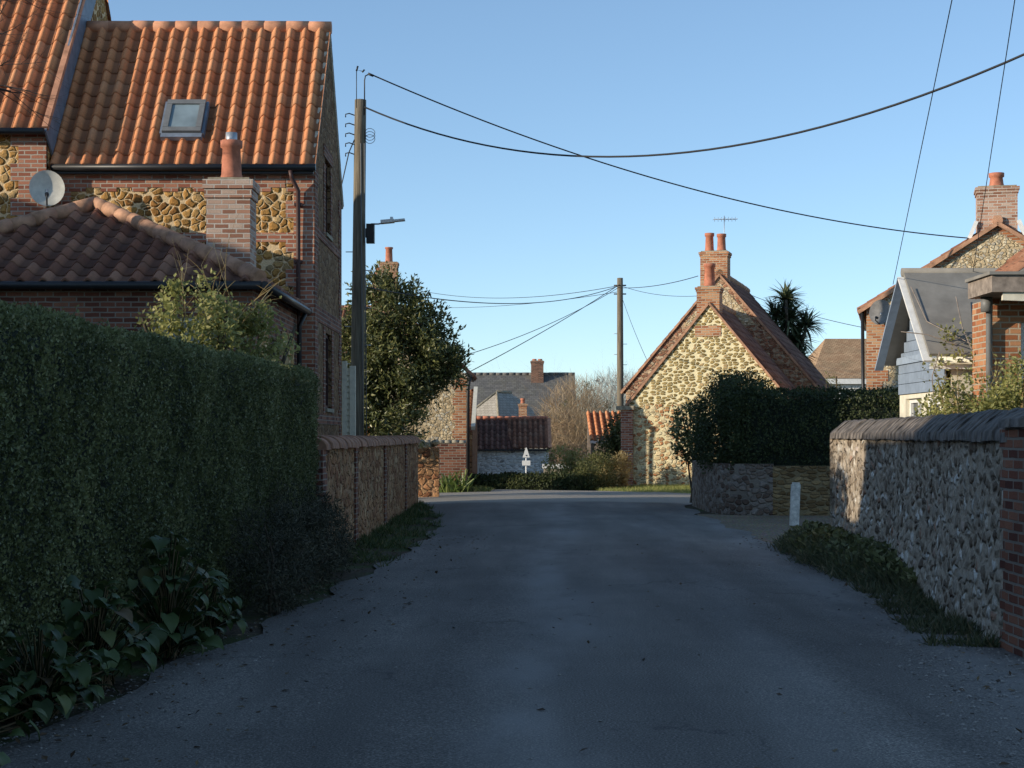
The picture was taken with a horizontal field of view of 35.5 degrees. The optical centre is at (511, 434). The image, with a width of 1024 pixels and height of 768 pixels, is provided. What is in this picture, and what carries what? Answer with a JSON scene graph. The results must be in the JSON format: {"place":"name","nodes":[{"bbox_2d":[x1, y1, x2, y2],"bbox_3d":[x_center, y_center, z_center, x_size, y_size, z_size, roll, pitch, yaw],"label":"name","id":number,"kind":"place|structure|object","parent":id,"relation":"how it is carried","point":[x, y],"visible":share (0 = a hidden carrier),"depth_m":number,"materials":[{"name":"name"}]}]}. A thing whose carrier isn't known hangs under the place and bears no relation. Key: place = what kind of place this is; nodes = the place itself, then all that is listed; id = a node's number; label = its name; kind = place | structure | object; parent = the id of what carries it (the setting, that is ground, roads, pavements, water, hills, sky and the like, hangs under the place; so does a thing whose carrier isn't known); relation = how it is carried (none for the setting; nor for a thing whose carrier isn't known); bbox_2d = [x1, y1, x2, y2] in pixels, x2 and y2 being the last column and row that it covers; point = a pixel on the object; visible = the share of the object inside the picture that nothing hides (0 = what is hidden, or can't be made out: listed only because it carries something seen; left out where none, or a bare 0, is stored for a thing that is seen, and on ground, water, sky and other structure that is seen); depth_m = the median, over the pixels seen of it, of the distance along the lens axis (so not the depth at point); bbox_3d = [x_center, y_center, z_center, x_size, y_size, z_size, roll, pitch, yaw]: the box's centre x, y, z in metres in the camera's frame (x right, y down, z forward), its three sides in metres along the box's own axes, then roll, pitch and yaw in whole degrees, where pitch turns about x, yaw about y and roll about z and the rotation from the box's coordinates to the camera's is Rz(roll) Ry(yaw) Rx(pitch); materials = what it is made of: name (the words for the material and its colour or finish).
{"place":"outdoors","nodes":[
{"label":"outdoors","id":0,"kind":"place"},
{"bbox_2d":[0,0,343,435],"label":"brick house","id":1,"kind":"structure","parent":0,"point":[154,133],"depth_m":28.59,"materials":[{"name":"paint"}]},
{"bbox_2d":[29,170,64,205],"bbox_3d":[-8.007,-4.221,27.387,0.564,0.633,0.429,0,0,29],"label":"satellite dish","id":2,"kind":"object","parent":1,"relation":"attached to","point":[46,187],"visible":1,"depth_m":27.39,"materials":[{"name":"grey paint"}]},
{"bbox_2d":[162,99,205,132],"bbox_3d":[-5.820,-5.622,28.459,0.680,0.774,0.665,0,0,0],"label":"roof window","id":3,"kind":"structure","parent":1,"relation":"in","point":[181,115],"depth_m":28.39,"materials":[{"name":"glass"}]},
{"bbox_2d":[325,165,332,241],"bbox_3d":[-3.500,-4.400,30.025,0.180,1.440,0.970,0,0,0],"label":"window","id":4,"kind":"structure","parent":1,"relation":"in","point":[327,235],"depth_m":30.39,"materials":[{"name":"paint"}]},
{"bbox_2d":[325,335,333,412],"bbox_3d":[-3.500,-1.165,30.125,0.180,1.470,1.170,0,0,0],"label":"window","id":5,"kind":"structure","parent":1,"relation":"in","point":[327,409],"depth_m":30.59,"materials":[{"name":"paint"}]},
{"bbox_2d":[0,450,721,746],"bbox_3d":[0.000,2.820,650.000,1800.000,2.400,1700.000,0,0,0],"label":"ground","id":6,"kind":"structure","parent":0,"point":[251,617],"depth_m":13.19,"materials":[{"name":"soil"}]},
{"bbox_2d":[0,668,48,765],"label":"broad leaved plant","id":7,"kind":"object","parent":6,"relation":"on","point":[6,709],"visible":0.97,"depth_m":8.14,"materials":[{"name":"green plant"}]},
{"bbox_2d":[0,0,100,149],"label":"bare tree","id":8,"kind":"object","parent":6,"relation":"on","point":[9,87],"visible":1,"depth_m":24.15,"materials":[{"name":"brown plant"}]},
{"bbox_2d":[0,621,118,724],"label":"broad leaved plant","id":9,"kind":"object","parent":6,"relation":"on","point":[43,662],"visible":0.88,"depth_m":8.96,"materials":[{"name":"green plant"}]},
{"bbox_2d":[49,575,167,689],"bbox_3d":[-2.557,1.261,10.225,0.641,0.747,1.042,0,0,0],"label":"broad leaved plant","id":10,"kind":"object","parent":6,"relation":"on","point":[99,632],"visible":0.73,"depth_m":10.07,"materials":[{"name":"green plant"}]},
{"bbox_2d":[0,132,311,365],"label":"hipped cottage","id":11,"kind":"structure","parent":6,"relation":"on","point":[58,239],"depth_m":24.10,"materials":[{"name":"tile"}]},
{"bbox_2d":[157,318,229,347],"bbox_3d":[-4.600,-1.050,23.245,1.100,1.300,0.070,0,0,0],"label":"window","id":12,"kind":"structure","parent":11,"relation":"in","point":[189,319],"depth_m":23.25,"materials":[{"name":"grey glass"}]},
{"bbox_2d":[0,299,322,721],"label":"clipped hedge","id":13,"kind":"object","parent":6,"relation":"on","point":[120,447],"visible":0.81,"depth_m":11.37,"materials":[{"name":"green plant"}]},
{"bbox_2d":[121,531,230,658],"bbox_3d":[-2.449,1.154,11.603,0.832,0.904,1.035,0,0,0],"label":"broad leaved plant","id":14,"kind":"object","parent":6,"relation":"on","point":[166,602],"visible":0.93,"depth_m":11.48,"materials":[{"name":"green plant"}]},
{"bbox_2d":[180,572,247,642],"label":"broad leaved plant","id":15,"kind":"object","parent":6,"relation":"on","point":[224,612],"visible":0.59,"depth_m":12.57,"materials":[{"name":"green plant"}]},
{"bbox_2d":[134,210,300,363],"bbox_3d":[-3.197,-0.439,18.386,2.294,4.172,1.567,0,0,-40],"label":"climbing shrub","id":16,"kind":"object","parent":6,"relation":"on","point":[223,325],"visible":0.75,"depth_m":18.05,"materials":[{"name":"green plant"}]},
{"bbox_2d":[216,492,336,616],"bbox_3d":[-2.212,1.151,14.579,1.109,1.294,1.813,0,0,0],"label":"shrub","id":17,"kind":"object","parent":6,"relation":"on","point":[286,592],"visible":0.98,"depth_m":14.40,"materials":[{"name":"green plant"}]},
{"bbox_2d":[255,476,351,593],"bbox_3d":[-2.175,1.087,16.243,0.996,1.395,2.019,0,0,12],"label":"shrub","id":18,"kind":"object","parent":6,"relation":"on","point":[314,518],"visible":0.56,"depth_m":16.22,"materials":[{"name":"green plant"}]},
{"bbox_2d":[300,481,361,580],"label":"shrub","id":19,"kind":"object","parent":6,"relation":"on","point":[342,536],"visible":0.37,"depth_m":17.98,"materials":[{"name":"green plant"}]},
{"bbox_2d":[342,361,355,434],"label":"garden gate","id":20,"kind":"structure","parent":6,"relation":"on","point":[348,401],"depth_m":33.50,"materials":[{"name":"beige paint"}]},
{"bbox_2d":[342,66,374,435],"bbox_3d":[-3.472,-3.240,35.995,0.801,10.084,0.339,0,0,0],"label":"utility pole","id":21,"kind":"object","parent":6,"relation":"on","point":[358,328],"visible":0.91,"depth_m":35.87,"materials":[{"name":"wood"}]},
{"bbox_2d":[366,217,404,243],"bbox_3d":[-2.895,-4.611,36.000,0.977,0.592,0.260,0,0,0],"label":"street lamp","id":22,"kind":"object","parent":21,"relation":"attached to","point":[370,233],"visible":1,"depth_m":35.90,"materials":[{"name":"black metal"}]},
{"bbox_2d":[366,285,619,303],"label":"overhead cable","id":23,"kind":"object","parent":21,"relation":"attached to","point":[483,302],"visible":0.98,"depth_m":45.29,"materials":[{"name":"black rubber"}]},
{"bbox_2d":[374,75,968,238],"bbox_3d":[4.990,-6.574,38.899,17.282,3.014,0.032,0,0,-20],"label":"overhead cable","id":24,"kind":"object","parent":21,"relation":"attached to","point":[656,178],"visible":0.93,"depth_m":38.29,"materials":[{"name":"black rubber"}]},
{"bbox_2d":[364,53,1023,157],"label":"overhead cable","id":25,"kind":"object","parent":21,"relation":"attached to","point":[895,104],"visible":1,"depth_m":28.73,"materials":[{"name":"black rubber"}]},
{"bbox_2d":[313,435,420,546],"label":"stone wall","id":26,"kind":"structure","parent":6,"relation":"on","point":[373,480],"depth_m":25.41,"materials":[{"name":"stone"}]},
{"bbox_2d":[342,247,405,352],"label":"brick house","id":27,"kind":"structure","parent":6,"relation":"on","point":[389,257],"depth_m":94.79,"materials":[{"name":"brown brick"}]},
{"bbox_2d":[343,500,444,566],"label":"verge grass","id":28,"kind":"structure","parent":6,"relation":"on","point":[410,513],"depth_m":25.23,"materials":[{"name":"green plant"}]},
{"bbox_2d":[342,259,474,447],"bbox_3d":[-2.993,-1.383,39.989,4.208,6.015,3.188,0,0,0],"label":"evergreen tree","id":29,"kind":"object","parent":6,"relation":"on","point":[433,363],"visible":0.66,"depth_m":39.45,"materials":[{"name":"green plant"}]},
{"bbox_2d":[367,387,477,479],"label":"roadside cottage","id":30,"kind":"structure","parent":6,"relation":"on","point":[473,433],"depth_m":52.69,"materials":[{"name":"paint"}]},
{"bbox_2d":[374,326,476,481],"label":"brick outhouse","id":31,"kind":"structure","parent":6,"relation":"on","point":[449,419],"depth_m":47.20,"materials":[{"name":"beige stone"}]},
{"bbox_2d":[418,439,439,496],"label":"stone wall","id":32,"kind":"structure","parent":6,"relation":"on","point":[428,469],"depth_m":41.00,"materials":[{"name":"brown stone"}]},
{"bbox_2d":[424,440,465,487],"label":"brick wall","id":33,"kind":"structure","parent":6,"relation":"on","point":[452,456],"depth_m":45.20,"materials":[{"name":"brick"}]},
{"bbox_2d":[439,469,476,492],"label":"strap leaved plant","id":34,"kind":"object","parent":6,"relation":"on","point":[448,484],"visible":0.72,"depth_m":44.47,"materials":[{"name":"green plant"}]},
{"bbox_2d":[439,485,492,492],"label":"bank grass","id":35,"kind":"structure","parent":6,"relation":"on","point":[479,489],"depth_m":44.78,"materials":[{"name":"green plant"}]},
{"bbox_2d":[476,391,539,415],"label":"slate house","id":36,"kind":"structure","parent":6,"relation":"on","point":[501,403],"depth_m":90.32,"materials":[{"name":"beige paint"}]},
{"bbox_2d":[3,535,1023,767],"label":"fallen leaves","id":37,"kind":"object","parent":6,"relation":"on","point":[275,706],"visible":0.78,"depth_m":10.42,"materials":[{"name":"brown plant"}]},
{"bbox_2d":[477,416,551,480],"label":"pantiled barn","id":38,"kind":"structure","parent":6,"relation":"on","point":[503,442],"depth_m":75.23,"materials":[{"name":"tile"}]},
{"bbox_2d":[464,359,576,462],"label":"slate house","id":39,"kind":"structure","parent":6,"relation":"on","point":[487,384],"depth_m":111.11,"materials":[{"name":"grey brick"}]},
{"bbox_2d":[518,398,527,415],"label":"brick house","id":40,"kind":"structure","parent":6,"relation":"on","point":[522,405],"depth_m":82.99,"materials":[{"name":"brick"}]},
{"bbox_2d":[522,448,529,472],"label":"road sign","id":41,"kind":"object","parent":6,"relation":"on","point":[526,455],"visible":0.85,"depth_m":61.94,"materials":[{"name":"white metal"}]},
{"bbox_2d":[470,471,598,490],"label":"hedge","id":42,"kind":"object","parent":6,"relation":"on","point":[523,481],"visible":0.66,"depth_m":47.51,"materials":[{"name":"green plant"}]},
{"bbox_2d":[542,464,565,472],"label":"wall","id":43,"kind":"structure","parent":6,"relation":"on","point":[546,471],"depth_m":62.95,"materials":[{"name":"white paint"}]},
{"bbox_2d":[489,357,624,464],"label":"bare shrub","id":44,"kind":"object","parent":6,"relation":"on","point":[575,430],"visible":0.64,"depth_m":87.32,"materials":[{"name":"brown plant"}]},
{"bbox_2d":[541,442,598,485],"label":"olive shrub","id":45,"kind":"object","parent":6,"relation":"on","point":[570,464],"visible":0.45,"depth_m":57.69,"materials":[{"name":"green plant"}]},
{"bbox_2d":[567,448,618,490],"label":"olive shrub","id":46,"kind":"object","parent":6,"relation":"on","point":[583,467],"visible":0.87,"depth_m":47.48,"materials":[{"name":"green plant"}]},
{"bbox_2d":[554,348,636,459],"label":"bare tree","id":47,"kind":"object","parent":6,"relation":"on","point":[608,382],"visible":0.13,"depth_m":95.37,"materials":[{"name":"brown plant"}]},
{"bbox_2d":[586,410,620,487],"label":"open shed","id":48,"kind":"structure","parent":6,"relation":"on","point":[596,423],"depth_m":59.41,"materials":[{"name":"orange tile"}]},
{"bbox_2d":[588,411,620,479],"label":"conical shrub","id":49,"kind":"object","parent":6,"relation":"on","point":[612,443],"visible":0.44,"depth_m":51.77,"materials":[{"name":"green plant"}]},
{"bbox_2d":[595,450,639,487],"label":"straw shrub","id":50,"kind":"object","parent":6,"relation":"on","point":[622,472],"visible":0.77,"depth_m":48.44,"materials":[{"name":"beige plant"}]},
{"bbox_2d":[613,278,626,411],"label":"utility pole","id":51,"kind":"object","parent":6,"relation":"on","point":[620,373],"visible":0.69,"depth_m":64.89,"materials":[{"name":"wood"}]},
{"bbox_2d":[402,286,615,297],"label":"overhead cable","id":52,"kind":"object","parent":51,"relation":"attached to","point":[527,297],"visible":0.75,"depth_m":72.88,"materials":[{"name":"black rubber"}]},
{"bbox_2d":[405,292,615,307],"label":"overhead cable","id":53,"kind":"object","parent":51,"relation":"attached to","point":[518,304],"visible":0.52,"depth_m":76.96,"materials":[{"name":"black rubber"}]},
{"bbox_2d":[465,285,618,373],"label":"overhead cable","id":54,"kind":"object","parent":51,"relation":"attached to","point":[541,332],"visible":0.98,"depth_m":56.11,"materials":[{"name":"black rubber"}]},
{"bbox_2d":[471,287,618,353],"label":"overhead cable","id":55,"kind":"object","parent":51,"relation":"attached to","point":[543,326],"visible":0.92,"depth_m":56.69,"materials":[{"name":"black rubber"}]},
{"bbox_2d":[621,296,646,359],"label":"overhead cable","id":56,"kind":"object","parent":51,"relation":"attached to","point":[633,328],"visible":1,"depth_m":59.78,"materials":[{"name":"black rubber"}]},
{"bbox_2d":[622,286,689,296],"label":"overhead cable","id":57,"kind":"object","parent":51,"relation":"attached to","point":[658,294],"visible":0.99,"depth_m":59.06,"materials":[{"name":"black rubber"}]},
{"bbox_2d":[632,276,697,287],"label":"overhead cable","id":58,"kind":"object","parent":51,"relation":"attached to","point":[664,284],"visible":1,"depth_m":58.21,"materials":[{"name":"black rubber"}]},
{"bbox_2d":[667,398,714,502],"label":"round bush","id":59,"kind":"object","parent":6,"relation":"on","point":[685,439],"visible":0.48,"depth_m":37.57,"materials":[{"name":"green plant"}]},
{"bbox_2d":[616,263,802,486],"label":"stone cottage","id":60,"kind":"structure","parent":6,"relation":"on","point":[716,335],"depth_m":49.28,"materials":[{"name":"stone"}]},
{"bbox_2d":[620,233,831,402],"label":"roof","id":61,"kind":"structure","parent":60,"relation":"attached to","point":[796,366],"depth_m":54.13,"materials":[{"name":"tile"}]},
{"bbox_2d":[713,216,737,233],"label":"tv aerial","id":62,"kind":"object","parent":61,"relation":"attached to","point":[721,219],"visible":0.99,"depth_m":54.57,"materials":[{"name":"metal"}]},
{"bbox_2d":[752,295,859,326],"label":"overhead cable","id":63,"kind":"object","parent":61,"relation":"attached to","point":[805,313],"visible":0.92,"depth_m":55.07,"materials":[{"name":"black rubber"}]},
{"bbox_2d":[687,365,781,477],"bbox_3d":[4.762,0.081,33.987,2.113,3.110,3.447,0,0,0],"label":"clipped bush","id":64,"kind":"object","parent":6,"relation":"on","point":[706,439],"visible":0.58,"depth_m":33.25,"materials":[{"name":"green plant"}]},
{"bbox_2d":[692,460,829,515],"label":"stone wall","id":65,"kind":"structure","parent":6,"relation":"on","point":[748,489],"depth_m":31.98,"materials":[{"name":"grey stone"}]},
{"bbox_2d":[716,384,899,469],"bbox_3d":[6.605,-0.130,33.197,4.733,1.870,2.293,0,0,0],"label":"clipped hedge","id":66,"kind":"object","parent":65,"relation":"on","point":[796,428],"visible":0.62,"depth_m":32.39,"materials":[{"name":"green plant"}]},
{"bbox_2d":[697,514,829,543],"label":"driveway","id":67,"kind":"structure","parent":6,"relation":"on","point":[766,527],"depth_m":29.22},
{"bbox_2d":[762,280,826,363],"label":"cabbage palm","id":68,"kind":"object","parent":6,"relation":"on","point":[784,319],"visible":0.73,"depth_m":59.72,"materials":[{"name":"green plant"}]},
{"bbox_2d":[789,482,800,525],"bbox_3d":[5.003,1.245,28.300,0.181,0.809,0.120,0,0,0],"label":"white post","id":69,"kind":"object","parent":6,"relation":"on","point":[794,504],"visible":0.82,"depth_m":28.24,"materials":[{"name":"paint"}]},
{"bbox_2d":[808,339,865,398],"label":"tiled bungalow","id":70,"kind":"object","parent":6,"relation":"on","point":[841,358],"visible":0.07,"depth_m":73.58,"materials":[{"name":"brown tile"}]},
{"bbox_2d":[780,519,917,586],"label":"verge weeds","id":71,"kind":"object","parent":6,"relation":"on","point":[825,530],"visible":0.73,"depth_m":18.34,"materials":[{"name":"green plant"}]},
{"bbox_2d":[766,526,1002,647],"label":"verge grass","id":72,"kind":"structure","parent":6,"relation":"on","point":[914,599],"depth_m":15.58,"materials":[{"name":"green plant"}]},
{"bbox_2d":[830,408,1023,657],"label":"flint wall","id":73,"kind":"structure","parent":6,"relation":"on","point":[936,502],"depth_m":14.31,"materials":[{"name":"stone"}]},
{"bbox_2d":[857,172,1023,398],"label":"brick house","id":74,"kind":"structure","parent":6,"relation":"on","point":[1000,239],"depth_m":41.34,"materials":[{"name":"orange brick"}]},
{"bbox_2d":[869,300,889,324],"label":"satellite dish","id":75,"kind":"object","parent":74,"relation":"attached to","point":[878,312],"visible":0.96,"depth_m":41.65,"materials":[{"name":"grey paint"}]},
{"bbox_2d":[875,268,1023,416],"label":"porch building","id":76,"kind":"structure","parent":6,"relation":"on","point":[937,291],"depth_m":21.92,"materials":[{"name":"beige paint"}]},
{"bbox_2d":[910,398,921,416],"bbox_3d":[5.785,0.090,22.680,0.070,1.220,0.900,0,0,0],"label":"window","id":77,"kind":"structure","parent":76,"relation":"in","point":[913,402],"depth_m":22.96,"materials":[{"name":"white paint"}]},
{"bbox_2d":[928,396,939,414],"bbox_3d":[5.745,0.490,21.655,0.050,2.020,0.750,0,0,0],"label":"door","id":78,"kind":"structure","parent":76,"relation":"in","point":[936,396],"depth_m":21.86,"materials":[{"name":"white paint"}]},
{"bbox_2d":[901,287,974,409],"bbox_3d":[5.916,-1.145,21.041,1.456,1.769,1.196,0,0,20],"label":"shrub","id":79,"kind":"object","parent":76,"relation":"attached to","point":[954,334],"visible":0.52,"depth_m":20.77,"materials":[{"name":"green plant"}]},
{"bbox_2d":[903,341,1023,416],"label":"shrub","id":80,"kind":"object","parent":6,"relation":"on","point":[1006,395],"visible":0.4,"depth_m":17.43,"materials":[{"name":"green plant"}]},
{"bbox_3d":[-2.775,-3.050,-17.000,1.650,9.700,0.320,0,0,0],"label":"utility pole","id":81,"kind":"object","parent":6,"relation":"on","visible":0},
{"bbox_2d":[893,0,951,283],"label":"overhead cable","id":82,"kind":"object","parent":81,"relation":"attached to","point":[925,129],"visible":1,"depth_m":15.70,"materials":[{"name":"black rubber"}]},
{"bbox_2d":[973,0,1014,270],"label":"overhead cable","id":83,"kind":"object","parent":81,"relation":"attached to","point":[995,125],"visible":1,"depth_m":16.23,"materials":[{"name":"black rubber"}]},
{"bbox_2d":[0,489,1023,767],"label":"road","id":84,"kind":"structure","parent":0,"point":[672,701],"depth_m":10.53,"materials":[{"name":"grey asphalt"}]},
{"bbox_2d":[10,0,1023,410],"label":"sky","id":85,"kind":"structure","parent":0,"point":[582,77],"materials":[{"name":"blue"}]},
{"bbox_2d":[595,483,690,493],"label":"lawn grass","id":86,"kind":"structure","parent":0,"point":[679,488],"depth_m":45.82,"materials":[{"name":"green plant"}]},
{"bbox_2d":[817,371,845,387],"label":"dark shrub","id":87,"kind":"object","parent":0,"point":[836,385],"visible":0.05,"depth_m":46.10,"materials":[{"name":"green plant"}]},
{"bbox_2d":[965,249,1023,406],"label":"brick house","id":88,"kind":"structure","parent":0,"point":[998,316],"depth_m":19.90,"materials":[{"name":"red brick"}]},
{"bbox_2d":[1021,323,1023,383],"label":"window","id":89,"kind":"structure","parent":88,"relation":"in","point":[1022,324],"depth_m":19.96,"materials":[{"name":"white paint"}]}
]}

